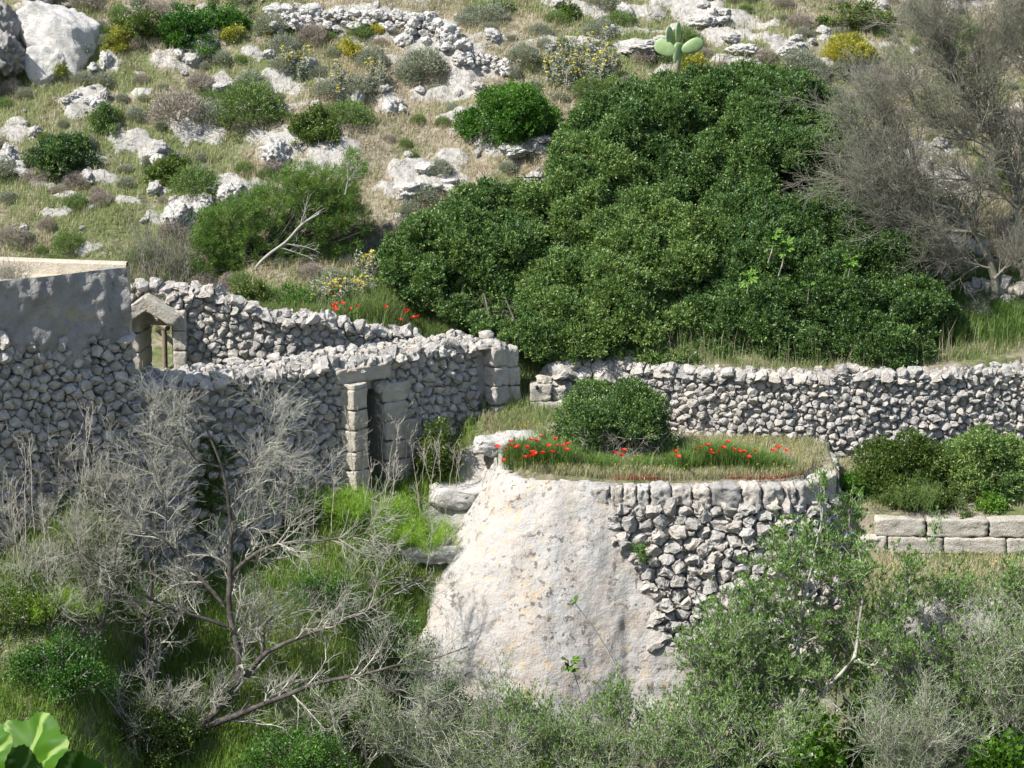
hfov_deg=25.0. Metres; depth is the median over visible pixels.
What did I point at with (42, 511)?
dry stalk
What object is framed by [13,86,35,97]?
grey cushion shrub
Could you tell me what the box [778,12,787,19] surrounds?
grey cushion shrub
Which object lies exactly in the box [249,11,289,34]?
grey cushion shrub
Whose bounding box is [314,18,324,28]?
rock
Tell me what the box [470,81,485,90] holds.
rock
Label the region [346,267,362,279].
green cushion shrub
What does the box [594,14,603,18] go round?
rock
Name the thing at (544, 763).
green bush
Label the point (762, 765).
green bush
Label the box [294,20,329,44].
dry cushion shrub
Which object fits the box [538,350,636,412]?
dry stone wall
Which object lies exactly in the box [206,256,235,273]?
green cushion shrub
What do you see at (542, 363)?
shrub
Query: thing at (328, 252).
green cushion shrub
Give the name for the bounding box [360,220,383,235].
dry cushion shrub
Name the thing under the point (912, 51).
rock
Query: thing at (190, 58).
rock
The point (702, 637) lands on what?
fig spray
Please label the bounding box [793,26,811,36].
grey cushion shrub
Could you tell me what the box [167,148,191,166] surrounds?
grey cushion shrub
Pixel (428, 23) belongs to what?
ruined wall
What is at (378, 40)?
dry cushion shrub
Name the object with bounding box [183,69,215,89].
dry cushion shrub
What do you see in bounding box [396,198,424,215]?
grey cushion shrub
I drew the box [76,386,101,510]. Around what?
dry stalk
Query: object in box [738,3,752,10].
green cushion shrub
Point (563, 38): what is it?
green cushion shrub
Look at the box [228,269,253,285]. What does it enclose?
green cushion shrub
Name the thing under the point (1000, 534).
block wall
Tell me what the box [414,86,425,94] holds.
rock
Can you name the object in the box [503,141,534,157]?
grey cushion shrub
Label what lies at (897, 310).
evergreen tree
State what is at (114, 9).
green cushion shrub
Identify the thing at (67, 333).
stone hut
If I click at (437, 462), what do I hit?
dry stalk
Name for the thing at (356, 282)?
yellow sage
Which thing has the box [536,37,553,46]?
grey cushion shrub
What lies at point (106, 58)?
limestone rock
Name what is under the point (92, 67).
rock
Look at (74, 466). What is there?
dry stalk
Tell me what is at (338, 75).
yellow sage
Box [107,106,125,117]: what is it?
green cushion shrub
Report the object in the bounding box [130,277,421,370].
gabled wall
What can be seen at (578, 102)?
green cushion shrub
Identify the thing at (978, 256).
green cushion shrub
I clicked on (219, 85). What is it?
rock
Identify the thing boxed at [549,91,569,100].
grey cushion shrub
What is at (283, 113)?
green cushion shrub
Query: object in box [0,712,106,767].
fig branch
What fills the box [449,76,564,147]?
green bush
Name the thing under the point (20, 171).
rock
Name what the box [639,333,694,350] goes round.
shrub
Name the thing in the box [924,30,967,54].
green cushion shrub
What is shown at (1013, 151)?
dry cushion shrub
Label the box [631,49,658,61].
dry cushion shrub
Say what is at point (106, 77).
grey cushion shrub
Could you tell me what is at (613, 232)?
evergreen tree
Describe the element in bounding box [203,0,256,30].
green scrub
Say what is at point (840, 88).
grey cushion shrub
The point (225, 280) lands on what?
dry cushion shrub
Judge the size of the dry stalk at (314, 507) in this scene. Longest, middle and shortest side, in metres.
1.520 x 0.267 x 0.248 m
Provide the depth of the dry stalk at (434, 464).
46.44 m
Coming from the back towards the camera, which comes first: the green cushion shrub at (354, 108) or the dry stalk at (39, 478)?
the green cushion shrub at (354, 108)
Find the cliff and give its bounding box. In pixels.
[0,0,71,77]
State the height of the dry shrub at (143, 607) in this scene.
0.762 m
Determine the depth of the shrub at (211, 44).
56.35 m
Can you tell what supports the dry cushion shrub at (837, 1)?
on the hillside ground at (134, 138)
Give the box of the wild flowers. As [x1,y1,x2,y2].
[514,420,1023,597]
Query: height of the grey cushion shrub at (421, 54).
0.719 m
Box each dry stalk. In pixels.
[1,478,29,589]
[2,470,17,570]
[6,481,29,583]
[7,429,35,556]
[7,476,31,573]
[19,425,34,542]
[25,413,41,485]
[31,452,44,514]
[31,501,48,584]
[38,491,48,562]
[60,513,93,608]
[61,421,90,548]
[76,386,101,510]
[77,403,90,510]
[89,428,104,499]
[89,456,108,556]
[104,411,116,452]
[115,466,139,554]
[262,451,277,553]
[282,453,297,550]
[311,475,320,543]
[330,455,342,541]
[340,405,357,476]
[350,429,372,489]
[359,460,378,537]
[362,443,373,496]
[376,398,392,486]
[381,456,405,541]
[383,435,400,508]
[388,414,403,502]
[401,401,413,477]
[405,420,422,514]
[409,435,439,510]
[409,480,420,518]
[414,403,422,472]
[426,432,439,512]
[431,430,441,511]
[434,485,443,544]
[439,486,452,540]
[445,432,462,485]
[450,448,463,485]
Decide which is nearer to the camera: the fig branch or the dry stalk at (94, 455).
the fig branch
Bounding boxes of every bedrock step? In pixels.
[401,540,457,564]
[429,480,482,509]
[472,429,545,457]
[532,422,564,438]
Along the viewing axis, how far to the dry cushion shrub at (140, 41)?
56.49 m
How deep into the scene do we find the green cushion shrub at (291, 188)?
52.91 m
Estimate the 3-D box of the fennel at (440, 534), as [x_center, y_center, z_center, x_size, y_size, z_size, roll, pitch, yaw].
[-1.947,2.837,46.453,2.328,1.036,2.662,-7,14,-30]
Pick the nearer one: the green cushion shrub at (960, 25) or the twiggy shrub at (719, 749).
the twiggy shrub at (719, 749)
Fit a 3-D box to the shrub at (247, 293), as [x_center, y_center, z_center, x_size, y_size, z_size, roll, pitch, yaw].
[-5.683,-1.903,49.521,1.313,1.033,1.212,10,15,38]
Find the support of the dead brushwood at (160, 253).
on the hillside ground at (134, 138)
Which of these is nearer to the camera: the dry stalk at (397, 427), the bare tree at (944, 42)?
the dry stalk at (397, 427)
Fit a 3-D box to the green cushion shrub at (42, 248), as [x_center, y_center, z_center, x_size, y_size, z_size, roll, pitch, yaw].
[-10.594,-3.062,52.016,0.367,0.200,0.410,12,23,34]
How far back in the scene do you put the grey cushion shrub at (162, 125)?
54.73 m
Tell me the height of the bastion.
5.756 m
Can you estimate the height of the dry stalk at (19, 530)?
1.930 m
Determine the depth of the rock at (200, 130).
54.44 m
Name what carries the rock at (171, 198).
on the hillside ground at (134, 138)
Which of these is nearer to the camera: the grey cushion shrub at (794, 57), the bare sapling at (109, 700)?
the bare sapling at (109, 700)
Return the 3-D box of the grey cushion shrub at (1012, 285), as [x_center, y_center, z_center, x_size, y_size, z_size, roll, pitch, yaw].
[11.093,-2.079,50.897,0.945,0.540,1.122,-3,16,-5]
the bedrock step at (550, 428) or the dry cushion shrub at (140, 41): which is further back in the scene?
the dry cushion shrub at (140, 41)
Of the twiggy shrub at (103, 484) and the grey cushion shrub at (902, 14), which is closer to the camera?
the twiggy shrub at (103, 484)
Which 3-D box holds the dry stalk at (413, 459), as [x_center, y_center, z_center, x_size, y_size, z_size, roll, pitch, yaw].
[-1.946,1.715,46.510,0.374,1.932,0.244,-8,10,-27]
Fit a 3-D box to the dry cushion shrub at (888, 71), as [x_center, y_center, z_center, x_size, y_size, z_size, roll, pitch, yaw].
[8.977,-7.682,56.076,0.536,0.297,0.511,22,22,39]
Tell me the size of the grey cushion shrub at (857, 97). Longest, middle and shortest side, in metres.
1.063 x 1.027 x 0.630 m
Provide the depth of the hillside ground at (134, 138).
53.92 m
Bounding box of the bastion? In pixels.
[403,452,853,766]
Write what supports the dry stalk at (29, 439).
on the hillside ground at (134, 138)
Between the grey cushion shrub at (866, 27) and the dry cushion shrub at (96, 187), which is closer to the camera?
the dry cushion shrub at (96, 187)
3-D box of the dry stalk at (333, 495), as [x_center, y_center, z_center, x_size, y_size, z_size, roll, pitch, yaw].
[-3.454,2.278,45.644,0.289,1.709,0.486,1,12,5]
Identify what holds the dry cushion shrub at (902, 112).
on the hillside ground at (134, 138)
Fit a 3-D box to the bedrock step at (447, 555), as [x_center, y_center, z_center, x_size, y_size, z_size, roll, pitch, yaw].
[-1.525,3.356,46.362,1.510,0.436,0.949,0,12,0]
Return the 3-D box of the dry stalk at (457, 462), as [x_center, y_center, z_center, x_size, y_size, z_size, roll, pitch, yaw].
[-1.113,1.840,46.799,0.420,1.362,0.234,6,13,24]
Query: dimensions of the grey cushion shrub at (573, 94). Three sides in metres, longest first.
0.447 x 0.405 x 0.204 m
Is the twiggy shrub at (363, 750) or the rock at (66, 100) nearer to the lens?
the twiggy shrub at (363, 750)
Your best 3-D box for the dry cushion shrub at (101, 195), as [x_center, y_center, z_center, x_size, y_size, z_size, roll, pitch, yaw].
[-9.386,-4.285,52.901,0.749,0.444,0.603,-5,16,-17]
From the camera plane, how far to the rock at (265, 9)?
57.28 m
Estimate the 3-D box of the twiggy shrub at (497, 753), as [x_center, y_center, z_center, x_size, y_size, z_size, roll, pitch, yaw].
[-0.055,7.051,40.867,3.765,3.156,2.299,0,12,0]
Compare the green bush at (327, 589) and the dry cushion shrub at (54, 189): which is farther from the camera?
the dry cushion shrub at (54, 189)
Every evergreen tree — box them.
[370,168,557,363]
[498,120,734,370]
[565,50,865,223]
[674,155,965,370]
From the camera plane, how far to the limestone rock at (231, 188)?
52.64 m
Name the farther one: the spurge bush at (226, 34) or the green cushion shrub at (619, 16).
the green cushion shrub at (619, 16)
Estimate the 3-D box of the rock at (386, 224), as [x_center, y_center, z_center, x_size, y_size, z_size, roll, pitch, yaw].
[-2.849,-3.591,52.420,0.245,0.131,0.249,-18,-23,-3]
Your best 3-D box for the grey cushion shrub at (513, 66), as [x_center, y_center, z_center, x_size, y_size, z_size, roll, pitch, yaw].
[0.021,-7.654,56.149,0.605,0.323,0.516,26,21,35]
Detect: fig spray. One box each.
[561,655,584,715]
[566,595,615,666]
[691,628,708,741]
[739,269,759,296]
[763,228,785,262]
[775,236,794,275]
[800,281,815,312]
[842,253,860,276]
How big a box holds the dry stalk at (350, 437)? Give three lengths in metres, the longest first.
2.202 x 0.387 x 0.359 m
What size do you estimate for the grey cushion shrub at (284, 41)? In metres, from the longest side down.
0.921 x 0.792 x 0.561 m
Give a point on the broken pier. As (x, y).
(541, 387)
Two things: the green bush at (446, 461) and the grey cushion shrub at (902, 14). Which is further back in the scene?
the grey cushion shrub at (902, 14)
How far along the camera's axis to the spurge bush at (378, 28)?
56.93 m
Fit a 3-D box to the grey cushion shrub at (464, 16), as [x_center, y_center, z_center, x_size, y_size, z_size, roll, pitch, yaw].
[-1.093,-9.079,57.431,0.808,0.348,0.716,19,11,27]
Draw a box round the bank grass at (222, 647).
[0,413,1023,767]
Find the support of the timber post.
on the hillside ground at (134, 138)
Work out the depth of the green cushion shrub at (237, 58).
56.13 m
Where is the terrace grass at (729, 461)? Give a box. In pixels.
[249,257,1023,723]
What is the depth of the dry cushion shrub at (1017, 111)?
54.95 m
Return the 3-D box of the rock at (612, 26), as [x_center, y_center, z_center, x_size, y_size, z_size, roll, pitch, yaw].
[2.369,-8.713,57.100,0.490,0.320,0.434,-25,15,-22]
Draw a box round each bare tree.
[5,356,519,767]
[61,463,226,702]
[767,16,1023,303]
[840,0,1023,280]
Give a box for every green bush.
[0,567,66,642]
[0,623,125,705]
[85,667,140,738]
[113,682,205,767]
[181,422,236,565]
[235,713,360,767]
[278,563,369,627]
[285,675,407,754]
[351,607,431,663]
[380,555,433,594]
[404,668,490,767]
[409,415,458,483]
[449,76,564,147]
[508,740,579,767]
[630,540,650,563]
[655,727,727,767]
[707,699,789,767]
[837,705,933,767]
[839,469,872,502]
[936,487,1005,518]
[971,487,1012,514]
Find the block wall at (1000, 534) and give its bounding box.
[856,514,1023,554]
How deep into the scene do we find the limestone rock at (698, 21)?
57.26 m
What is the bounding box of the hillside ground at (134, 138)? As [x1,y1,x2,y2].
[0,0,1023,767]
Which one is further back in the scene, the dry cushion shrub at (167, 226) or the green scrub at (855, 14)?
the green scrub at (855, 14)
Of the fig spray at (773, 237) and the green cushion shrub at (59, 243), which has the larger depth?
the green cushion shrub at (59, 243)
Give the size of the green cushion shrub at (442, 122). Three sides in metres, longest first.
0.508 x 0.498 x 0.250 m
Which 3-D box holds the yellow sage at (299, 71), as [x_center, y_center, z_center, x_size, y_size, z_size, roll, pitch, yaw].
[-5.220,-7.742,55.804,0.820,0.942,0.628,0,12,0]
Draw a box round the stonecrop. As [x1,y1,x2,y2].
[525,467,807,482]
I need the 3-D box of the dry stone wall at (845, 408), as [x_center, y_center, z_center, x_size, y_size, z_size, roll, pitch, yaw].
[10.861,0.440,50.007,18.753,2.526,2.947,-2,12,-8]
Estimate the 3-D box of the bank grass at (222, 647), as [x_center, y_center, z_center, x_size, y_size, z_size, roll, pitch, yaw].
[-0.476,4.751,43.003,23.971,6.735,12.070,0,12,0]
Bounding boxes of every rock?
[0,143,27,174]
[13,166,32,179]
[18,120,29,124]
[19,224,28,232]
[28,125,41,136]
[61,96,69,103]
[65,92,78,98]
[77,92,103,107]
[79,166,93,184]
[87,62,99,72]
[99,50,112,70]
[99,88,110,98]
[139,217,148,222]
[140,148,165,166]
[146,180,161,195]
[151,139,171,154]
[162,200,208,228]
[168,195,179,202]
[172,48,185,59]
[180,70,187,75]
[181,52,202,64]
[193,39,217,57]
[195,127,203,133]
[196,191,213,205]
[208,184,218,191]
[212,82,229,92]
[216,182,243,201]
[260,49,275,58]
[260,136,290,171]
[262,2,280,15]
[268,3,286,16]
[281,3,297,14]
[301,56,318,68]
[308,2,323,15]
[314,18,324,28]
[350,88,365,103]
[373,0,380,7]
[375,98,405,116]
[377,84,392,91]
[383,222,391,227]
[392,32,412,46]
[393,161,459,201]
[403,151,414,157]
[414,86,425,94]
[434,25,460,51]
[451,52,475,67]
[454,89,461,96]
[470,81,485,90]
[474,149,480,157]
[484,27,500,42]
[497,135,551,158]
[531,141,545,151]
[543,40,557,51]
[551,0,563,6]
[586,43,603,54]
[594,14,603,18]
[599,24,616,36]
[616,2,635,19]
[619,35,665,53]
[687,1,730,28]
[706,7,718,15]
[720,31,740,43]
[725,43,765,58]
[774,41,804,56]
[788,34,803,41]
[806,38,816,44]
[816,25,831,34]
[879,3,888,8]
[909,47,920,54]
[921,155,938,168]
[928,179,959,195]
[931,135,948,147]
[936,270,951,281]
[946,0,962,13]
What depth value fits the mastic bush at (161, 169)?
53.29 m
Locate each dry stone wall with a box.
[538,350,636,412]
[584,357,1023,456]
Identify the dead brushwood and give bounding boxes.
[75,198,209,287]
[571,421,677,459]
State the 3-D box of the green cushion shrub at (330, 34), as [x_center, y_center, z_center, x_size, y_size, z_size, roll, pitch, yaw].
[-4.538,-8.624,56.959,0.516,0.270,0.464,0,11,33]
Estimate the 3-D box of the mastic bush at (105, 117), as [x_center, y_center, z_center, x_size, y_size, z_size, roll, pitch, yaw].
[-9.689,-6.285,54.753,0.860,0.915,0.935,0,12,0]
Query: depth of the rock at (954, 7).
58.01 m
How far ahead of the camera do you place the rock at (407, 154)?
53.98 m
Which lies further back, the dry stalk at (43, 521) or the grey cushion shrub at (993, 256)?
the grey cushion shrub at (993, 256)
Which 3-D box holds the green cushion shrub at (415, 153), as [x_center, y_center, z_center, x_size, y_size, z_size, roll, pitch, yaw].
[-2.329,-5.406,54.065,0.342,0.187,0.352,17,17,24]
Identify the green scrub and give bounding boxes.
[111,1,165,41]
[156,1,220,49]
[177,30,221,56]
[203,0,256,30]
[476,0,516,10]
[558,0,581,21]
[815,0,898,32]
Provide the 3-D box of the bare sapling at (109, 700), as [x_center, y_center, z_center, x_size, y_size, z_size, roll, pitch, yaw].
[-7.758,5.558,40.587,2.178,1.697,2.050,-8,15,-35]
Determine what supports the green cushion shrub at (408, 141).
on the hillside ground at (134, 138)
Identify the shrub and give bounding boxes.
[0,77,22,94]
[0,96,15,106]
[0,154,20,175]
[0,189,18,202]
[0,225,30,243]
[0,413,98,541]
[0,461,107,599]
[3,528,95,636]
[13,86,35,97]
[17,167,50,182]
[20,230,34,238]
[34,245,47,252]
[36,131,55,142]
[36,215,56,229]
[43,252,67,258]
[48,183,68,193]
[49,229,84,250]
[56,119,68,126]
[59,170,90,190]
[61,192,89,209]
[66,0,107,9]
[68,69,96,83]
[76,431,144,572]
[77,44,93,54]
[80,133,97,150]
[87,185,105,194]
[87,188,114,206]
[90,70,115,85]
[91,641,237,767]
[95,33,111,45]
[99,23,111,33]
[105,2,130,17]
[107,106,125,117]
[114,92,130,101]
[115,174,136,187]
[117,163,134,171]
[120,8,139,17]
[123,244,157,263]
[125,105,147,118]
[128,37,143,48]
[129,0,150,8]
[132,73,149,83]
[137,93,149,100]
[140,0,172,15]
[140,83,209,123]
[140,154,149,163]
[154,82,167,90]
[154,121,166,128]
[156,219,186,239]
[157,195,167,202]
[162,274,171,281]
[164,159,222,196]
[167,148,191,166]
[169,0,180,5]
[175,252,203,266]
[178,162,217,185]
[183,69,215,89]
[185,271,217,285]
[192,96,235,124]
[195,152,206,162]
[197,6,222,25]
[199,62,209,67]
[200,86,228,103]
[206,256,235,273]
[211,48,232,62]
[212,73,286,127]
[216,270,234,287]
[225,0,249,1]
[225,274,278,305]
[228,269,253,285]
[230,68,270,90]
[230,118,252,131]
[230,160,254,174]
[233,54,246,62]
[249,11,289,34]
[254,649,458,767]
[256,166,275,177]
[261,157,284,171]
[265,32,300,52]
[267,52,298,71]
[270,280,315,309]
[271,256,291,265]
[273,110,294,119]
[280,171,308,195]
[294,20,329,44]
[295,262,322,280]
[299,252,323,264]
[306,65,325,79]
[313,78,340,95]
[314,242,346,263]
[319,268,347,279]
[322,29,337,38]
[323,95,377,126]
[325,44,340,56]
[336,106,359,121]
[337,252,357,265]
[339,73,376,93]
[344,18,373,37]
[345,241,369,256]
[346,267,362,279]
[353,44,390,66]
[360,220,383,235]
[365,233,384,254]
[373,36,389,43]
[381,134,396,139]
[393,63,423,83]
[395,44,448,73]
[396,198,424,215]
[399,138,412,146]
[404,690,605,767]
[406,181,441,205]
[408,149,417,157]
[410,113,427,123]
[425,156,454,174]
[426,82,441,89]
[434,115,450,125]
[443,102,459,112]
[453,11,477,26]
[460,3,483,18]
[472,0,511,23]
[480,21,499,30]
[481,704,712,767]
[488,79,507,89]
[498,159,518,171]
[503,41,543,62]
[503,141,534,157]
[504,64,521,77]
[506,34,517,39]
[521,350,581,367]
[527,21,552,35]
[528,79,543,88]
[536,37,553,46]
[542,7,574,24]
[549,59,568,71]
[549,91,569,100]
[556,35,567,44]
[570,72,610,95]
[570,89,583,95]
[572,95,592,110]
[579,15,618,36]
[584,0,619,7]
[594,70,624,91]
[604,7,637,26]
[610,677,832,767]
[616,70,628,77]
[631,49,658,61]
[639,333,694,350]
[655,40,687,61]
[672,23,705,43]
[699,47,713,55]
[715,61,728,66]
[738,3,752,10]
[748,47,780,63]
[772,0,795,5]
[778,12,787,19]
[779,47,821,69]
[783,11,817,27]
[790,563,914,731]
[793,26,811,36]
[809,29,817,36]
[809,58,831,77]
[813,658,1004,767]
[825,655,921,767]
[830,60,849,74]
[831,85,846,95]
[832,27,842,34]
[834,0,846,4]
[841,71,854,78]
[846,87,887,112]
[850,69,883,88]
[851,102,869,117]
[858,23,868,29]
[872,182,910,210]
[873,62,890,73]
[875,26,892,37]
[883,74,898,86]
[886,34,900,41]
[889,105,912,119]
[895,0,926,19]
[908,37,920,44]
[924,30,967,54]
[934,577,1023,748]
[939,18,978,40]
[950,133,965,143]
[952,301,968,320]
[954,106,984,126]
[960,248,981,262]
[962,296,995,318]
[967,50,990,66]
[970,159,1005,176]
[990,211,1023,241]
[991,253,997,260]
[997,179,1023,191]
[1001,278,1023,302]
[1003,106,1023,118]
[1012,146,1022,169]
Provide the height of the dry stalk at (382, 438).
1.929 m
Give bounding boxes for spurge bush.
[48,59,72,78]
[100,23,135,54]
[214,20,248,42]
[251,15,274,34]
[332,34,364,58]
[367,22,384,34]
[680,51,707,72]
[820,29,879,68]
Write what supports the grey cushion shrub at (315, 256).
on the hillside ground at (134, 138)
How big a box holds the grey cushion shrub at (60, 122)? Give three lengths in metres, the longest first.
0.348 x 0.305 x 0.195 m
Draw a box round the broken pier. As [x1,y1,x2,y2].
[528,375,566,415]
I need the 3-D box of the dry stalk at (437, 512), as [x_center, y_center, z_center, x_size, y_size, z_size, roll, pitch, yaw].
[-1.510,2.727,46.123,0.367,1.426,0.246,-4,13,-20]
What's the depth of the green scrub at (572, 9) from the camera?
57.66 m
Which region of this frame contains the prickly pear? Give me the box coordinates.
[654,22,703,72]
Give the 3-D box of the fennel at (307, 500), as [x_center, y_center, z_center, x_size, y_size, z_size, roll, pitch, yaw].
[-4.286,2.223,46.203,1.756,0.906,1.795,5,13,23]
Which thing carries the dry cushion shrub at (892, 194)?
on the hillside ground at (134, 138)
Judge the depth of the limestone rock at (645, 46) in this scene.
56.29 m
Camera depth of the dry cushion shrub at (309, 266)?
50.40 m
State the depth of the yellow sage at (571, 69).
56.11 m
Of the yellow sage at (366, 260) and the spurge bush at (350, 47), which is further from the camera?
the spurge bush at (350, 47)
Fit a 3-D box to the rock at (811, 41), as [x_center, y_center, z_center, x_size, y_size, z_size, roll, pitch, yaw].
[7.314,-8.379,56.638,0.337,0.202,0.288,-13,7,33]
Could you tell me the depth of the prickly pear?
54.36 m
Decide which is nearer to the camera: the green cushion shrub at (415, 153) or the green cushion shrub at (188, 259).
the green cushion shrub at (188, 259)
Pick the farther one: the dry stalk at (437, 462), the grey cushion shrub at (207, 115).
the grey cushion shrub at (207, 115)
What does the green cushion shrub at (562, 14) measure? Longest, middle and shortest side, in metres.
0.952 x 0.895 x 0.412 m
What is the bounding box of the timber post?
[158,325,169,368]
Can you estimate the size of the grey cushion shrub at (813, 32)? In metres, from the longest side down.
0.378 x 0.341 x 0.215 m
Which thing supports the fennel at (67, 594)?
on the hillside ground at (134, 138)
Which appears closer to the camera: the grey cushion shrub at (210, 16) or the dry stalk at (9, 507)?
the dry stalk at (9, 507)
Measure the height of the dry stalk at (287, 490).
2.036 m
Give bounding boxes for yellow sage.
[279,44,312,83]
[308,269,351,307]
[327,59,351,103]
[339,270,379,298]
[353,249,381,277]
[364,55,387,96]
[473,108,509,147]
[541,26,608,91]
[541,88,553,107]
[583,39,624,89]
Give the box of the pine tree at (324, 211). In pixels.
[182,141,376,281]
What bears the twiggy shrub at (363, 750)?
on the hillside ground at (134, 138)
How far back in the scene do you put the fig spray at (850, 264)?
48.78 m
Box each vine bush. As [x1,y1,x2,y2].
[768,707,849,767]
[959,726,1023,767]
[982,607,1023,752]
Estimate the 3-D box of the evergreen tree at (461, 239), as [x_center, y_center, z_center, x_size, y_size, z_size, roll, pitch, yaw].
[-1.031,-2.720,50.688,4.101,3.805,4.830,0,12,0]
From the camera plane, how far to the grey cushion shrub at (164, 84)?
55.78 m
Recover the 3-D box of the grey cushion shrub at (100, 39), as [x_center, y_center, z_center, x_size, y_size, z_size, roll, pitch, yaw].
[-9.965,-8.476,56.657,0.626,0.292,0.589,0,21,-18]
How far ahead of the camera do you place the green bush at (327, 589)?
44.13 m
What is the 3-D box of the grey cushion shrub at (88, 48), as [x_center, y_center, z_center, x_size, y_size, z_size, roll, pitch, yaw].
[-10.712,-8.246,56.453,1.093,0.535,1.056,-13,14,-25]
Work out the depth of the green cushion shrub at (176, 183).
52.85 m
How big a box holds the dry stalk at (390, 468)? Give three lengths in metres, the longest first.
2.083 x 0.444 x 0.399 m
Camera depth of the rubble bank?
50.72 m
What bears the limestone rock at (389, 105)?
on the hillside ground at (134, 138)
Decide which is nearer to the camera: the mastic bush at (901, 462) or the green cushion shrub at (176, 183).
the mastic bush at (901, 462)
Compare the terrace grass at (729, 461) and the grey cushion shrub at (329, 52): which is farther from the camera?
the grey cushion shrub at (329, 52)
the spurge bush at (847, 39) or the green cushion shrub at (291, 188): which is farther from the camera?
the spurge bush at (847, 39)
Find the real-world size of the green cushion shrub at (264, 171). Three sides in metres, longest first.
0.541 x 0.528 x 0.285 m
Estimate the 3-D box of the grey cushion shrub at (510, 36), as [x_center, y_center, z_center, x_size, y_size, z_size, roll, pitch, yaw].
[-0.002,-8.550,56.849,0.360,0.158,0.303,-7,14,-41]
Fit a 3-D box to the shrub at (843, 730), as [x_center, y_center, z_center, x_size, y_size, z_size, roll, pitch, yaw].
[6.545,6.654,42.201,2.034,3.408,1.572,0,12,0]
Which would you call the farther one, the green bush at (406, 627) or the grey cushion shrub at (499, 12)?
the grey cushion shrub at (499, 12)
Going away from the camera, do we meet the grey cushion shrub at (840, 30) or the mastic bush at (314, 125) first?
the mastic bush at (314, 125)
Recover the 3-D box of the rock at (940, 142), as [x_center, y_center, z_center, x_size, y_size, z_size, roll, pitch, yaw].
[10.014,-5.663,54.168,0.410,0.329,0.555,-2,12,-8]
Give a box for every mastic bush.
[19,130,100,179]
[88,101,119,136]
[142,151,189,187]
[284,102,343,146]
[547,371,685,453]
[849,427,963,514]
[937,420,1023,504]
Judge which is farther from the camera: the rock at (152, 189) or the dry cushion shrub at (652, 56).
the dry cushion shrub at (652, 56)
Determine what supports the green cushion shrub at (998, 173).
on the hillside ground at (134, 138)
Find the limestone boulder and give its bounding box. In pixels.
[15,1,102,87]
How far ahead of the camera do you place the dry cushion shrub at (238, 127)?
54.40 m
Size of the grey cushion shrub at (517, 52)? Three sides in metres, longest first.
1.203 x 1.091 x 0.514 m
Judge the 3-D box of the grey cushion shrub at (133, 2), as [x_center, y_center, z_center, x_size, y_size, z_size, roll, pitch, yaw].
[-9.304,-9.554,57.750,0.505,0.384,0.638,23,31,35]
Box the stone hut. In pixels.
[0,257,155,565]
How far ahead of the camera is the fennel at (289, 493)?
45.52 m
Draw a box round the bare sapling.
[54,500,155,655]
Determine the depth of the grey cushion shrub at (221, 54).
56.13 m
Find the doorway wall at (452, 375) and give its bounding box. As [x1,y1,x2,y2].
[127,329,521,591]
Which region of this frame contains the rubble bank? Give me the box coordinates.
[961,274,1023,309]
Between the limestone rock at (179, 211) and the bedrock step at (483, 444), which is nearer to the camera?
the bedrock step at (483, 444)
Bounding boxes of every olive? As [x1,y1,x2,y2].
[338,628,598,767]
[450,578,775,767]
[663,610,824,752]
[672,460,949,739]
[829,541,1003,746]
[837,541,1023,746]
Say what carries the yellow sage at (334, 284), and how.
on the hillside ground at (134, 138)
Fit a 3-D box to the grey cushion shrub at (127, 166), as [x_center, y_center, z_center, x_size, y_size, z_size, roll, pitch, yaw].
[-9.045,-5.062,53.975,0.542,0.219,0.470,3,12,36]
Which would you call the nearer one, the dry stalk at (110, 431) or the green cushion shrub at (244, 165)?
the dry stalk at (110, 431)
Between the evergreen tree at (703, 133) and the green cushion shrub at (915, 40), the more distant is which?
the green cushion shrub at (915, 40)
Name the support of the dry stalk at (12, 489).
on the hillside ground at (134, 138)
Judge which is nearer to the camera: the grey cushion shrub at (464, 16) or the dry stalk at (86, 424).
the dry stalk at (86, 424)
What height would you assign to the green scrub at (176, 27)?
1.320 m
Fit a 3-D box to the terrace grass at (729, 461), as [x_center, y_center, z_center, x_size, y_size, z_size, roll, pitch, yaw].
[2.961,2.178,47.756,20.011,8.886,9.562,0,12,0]
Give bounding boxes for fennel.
[4,576,105,625]
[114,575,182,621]
[179,509,249,535]
[259,469,317,510]
[283,484,343,520]
[291,477,391,528]
[332,485,432,532]
[362,502,434,544]
[370,500,465,560]
[863,477,966,513]
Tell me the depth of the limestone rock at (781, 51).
56.27 m
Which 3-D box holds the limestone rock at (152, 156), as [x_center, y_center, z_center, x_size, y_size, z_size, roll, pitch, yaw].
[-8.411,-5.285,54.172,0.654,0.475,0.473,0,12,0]
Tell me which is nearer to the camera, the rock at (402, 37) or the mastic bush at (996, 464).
the mastic bush at (996, 464)
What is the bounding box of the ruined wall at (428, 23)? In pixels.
[269,4,512,79]
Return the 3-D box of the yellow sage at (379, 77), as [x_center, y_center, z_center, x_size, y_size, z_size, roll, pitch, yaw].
[-3.258,-7.414,55.608,0.595,0.978,0.698,6,13,26]
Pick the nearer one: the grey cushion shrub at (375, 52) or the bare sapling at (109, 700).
the bare sapling at (109, 700)
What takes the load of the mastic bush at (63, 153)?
on the hillside ground at (134, 138)
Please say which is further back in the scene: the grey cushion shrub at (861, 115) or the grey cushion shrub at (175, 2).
the grey cushion shrub at (175, 2)
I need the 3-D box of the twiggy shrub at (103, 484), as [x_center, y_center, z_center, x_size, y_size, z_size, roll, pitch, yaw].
[-8.205,2.543,42.999,3.060,3.488,1.706,4,13,19]
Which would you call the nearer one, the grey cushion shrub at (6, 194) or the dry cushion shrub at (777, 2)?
the grey cushion shrub at (6, 194)

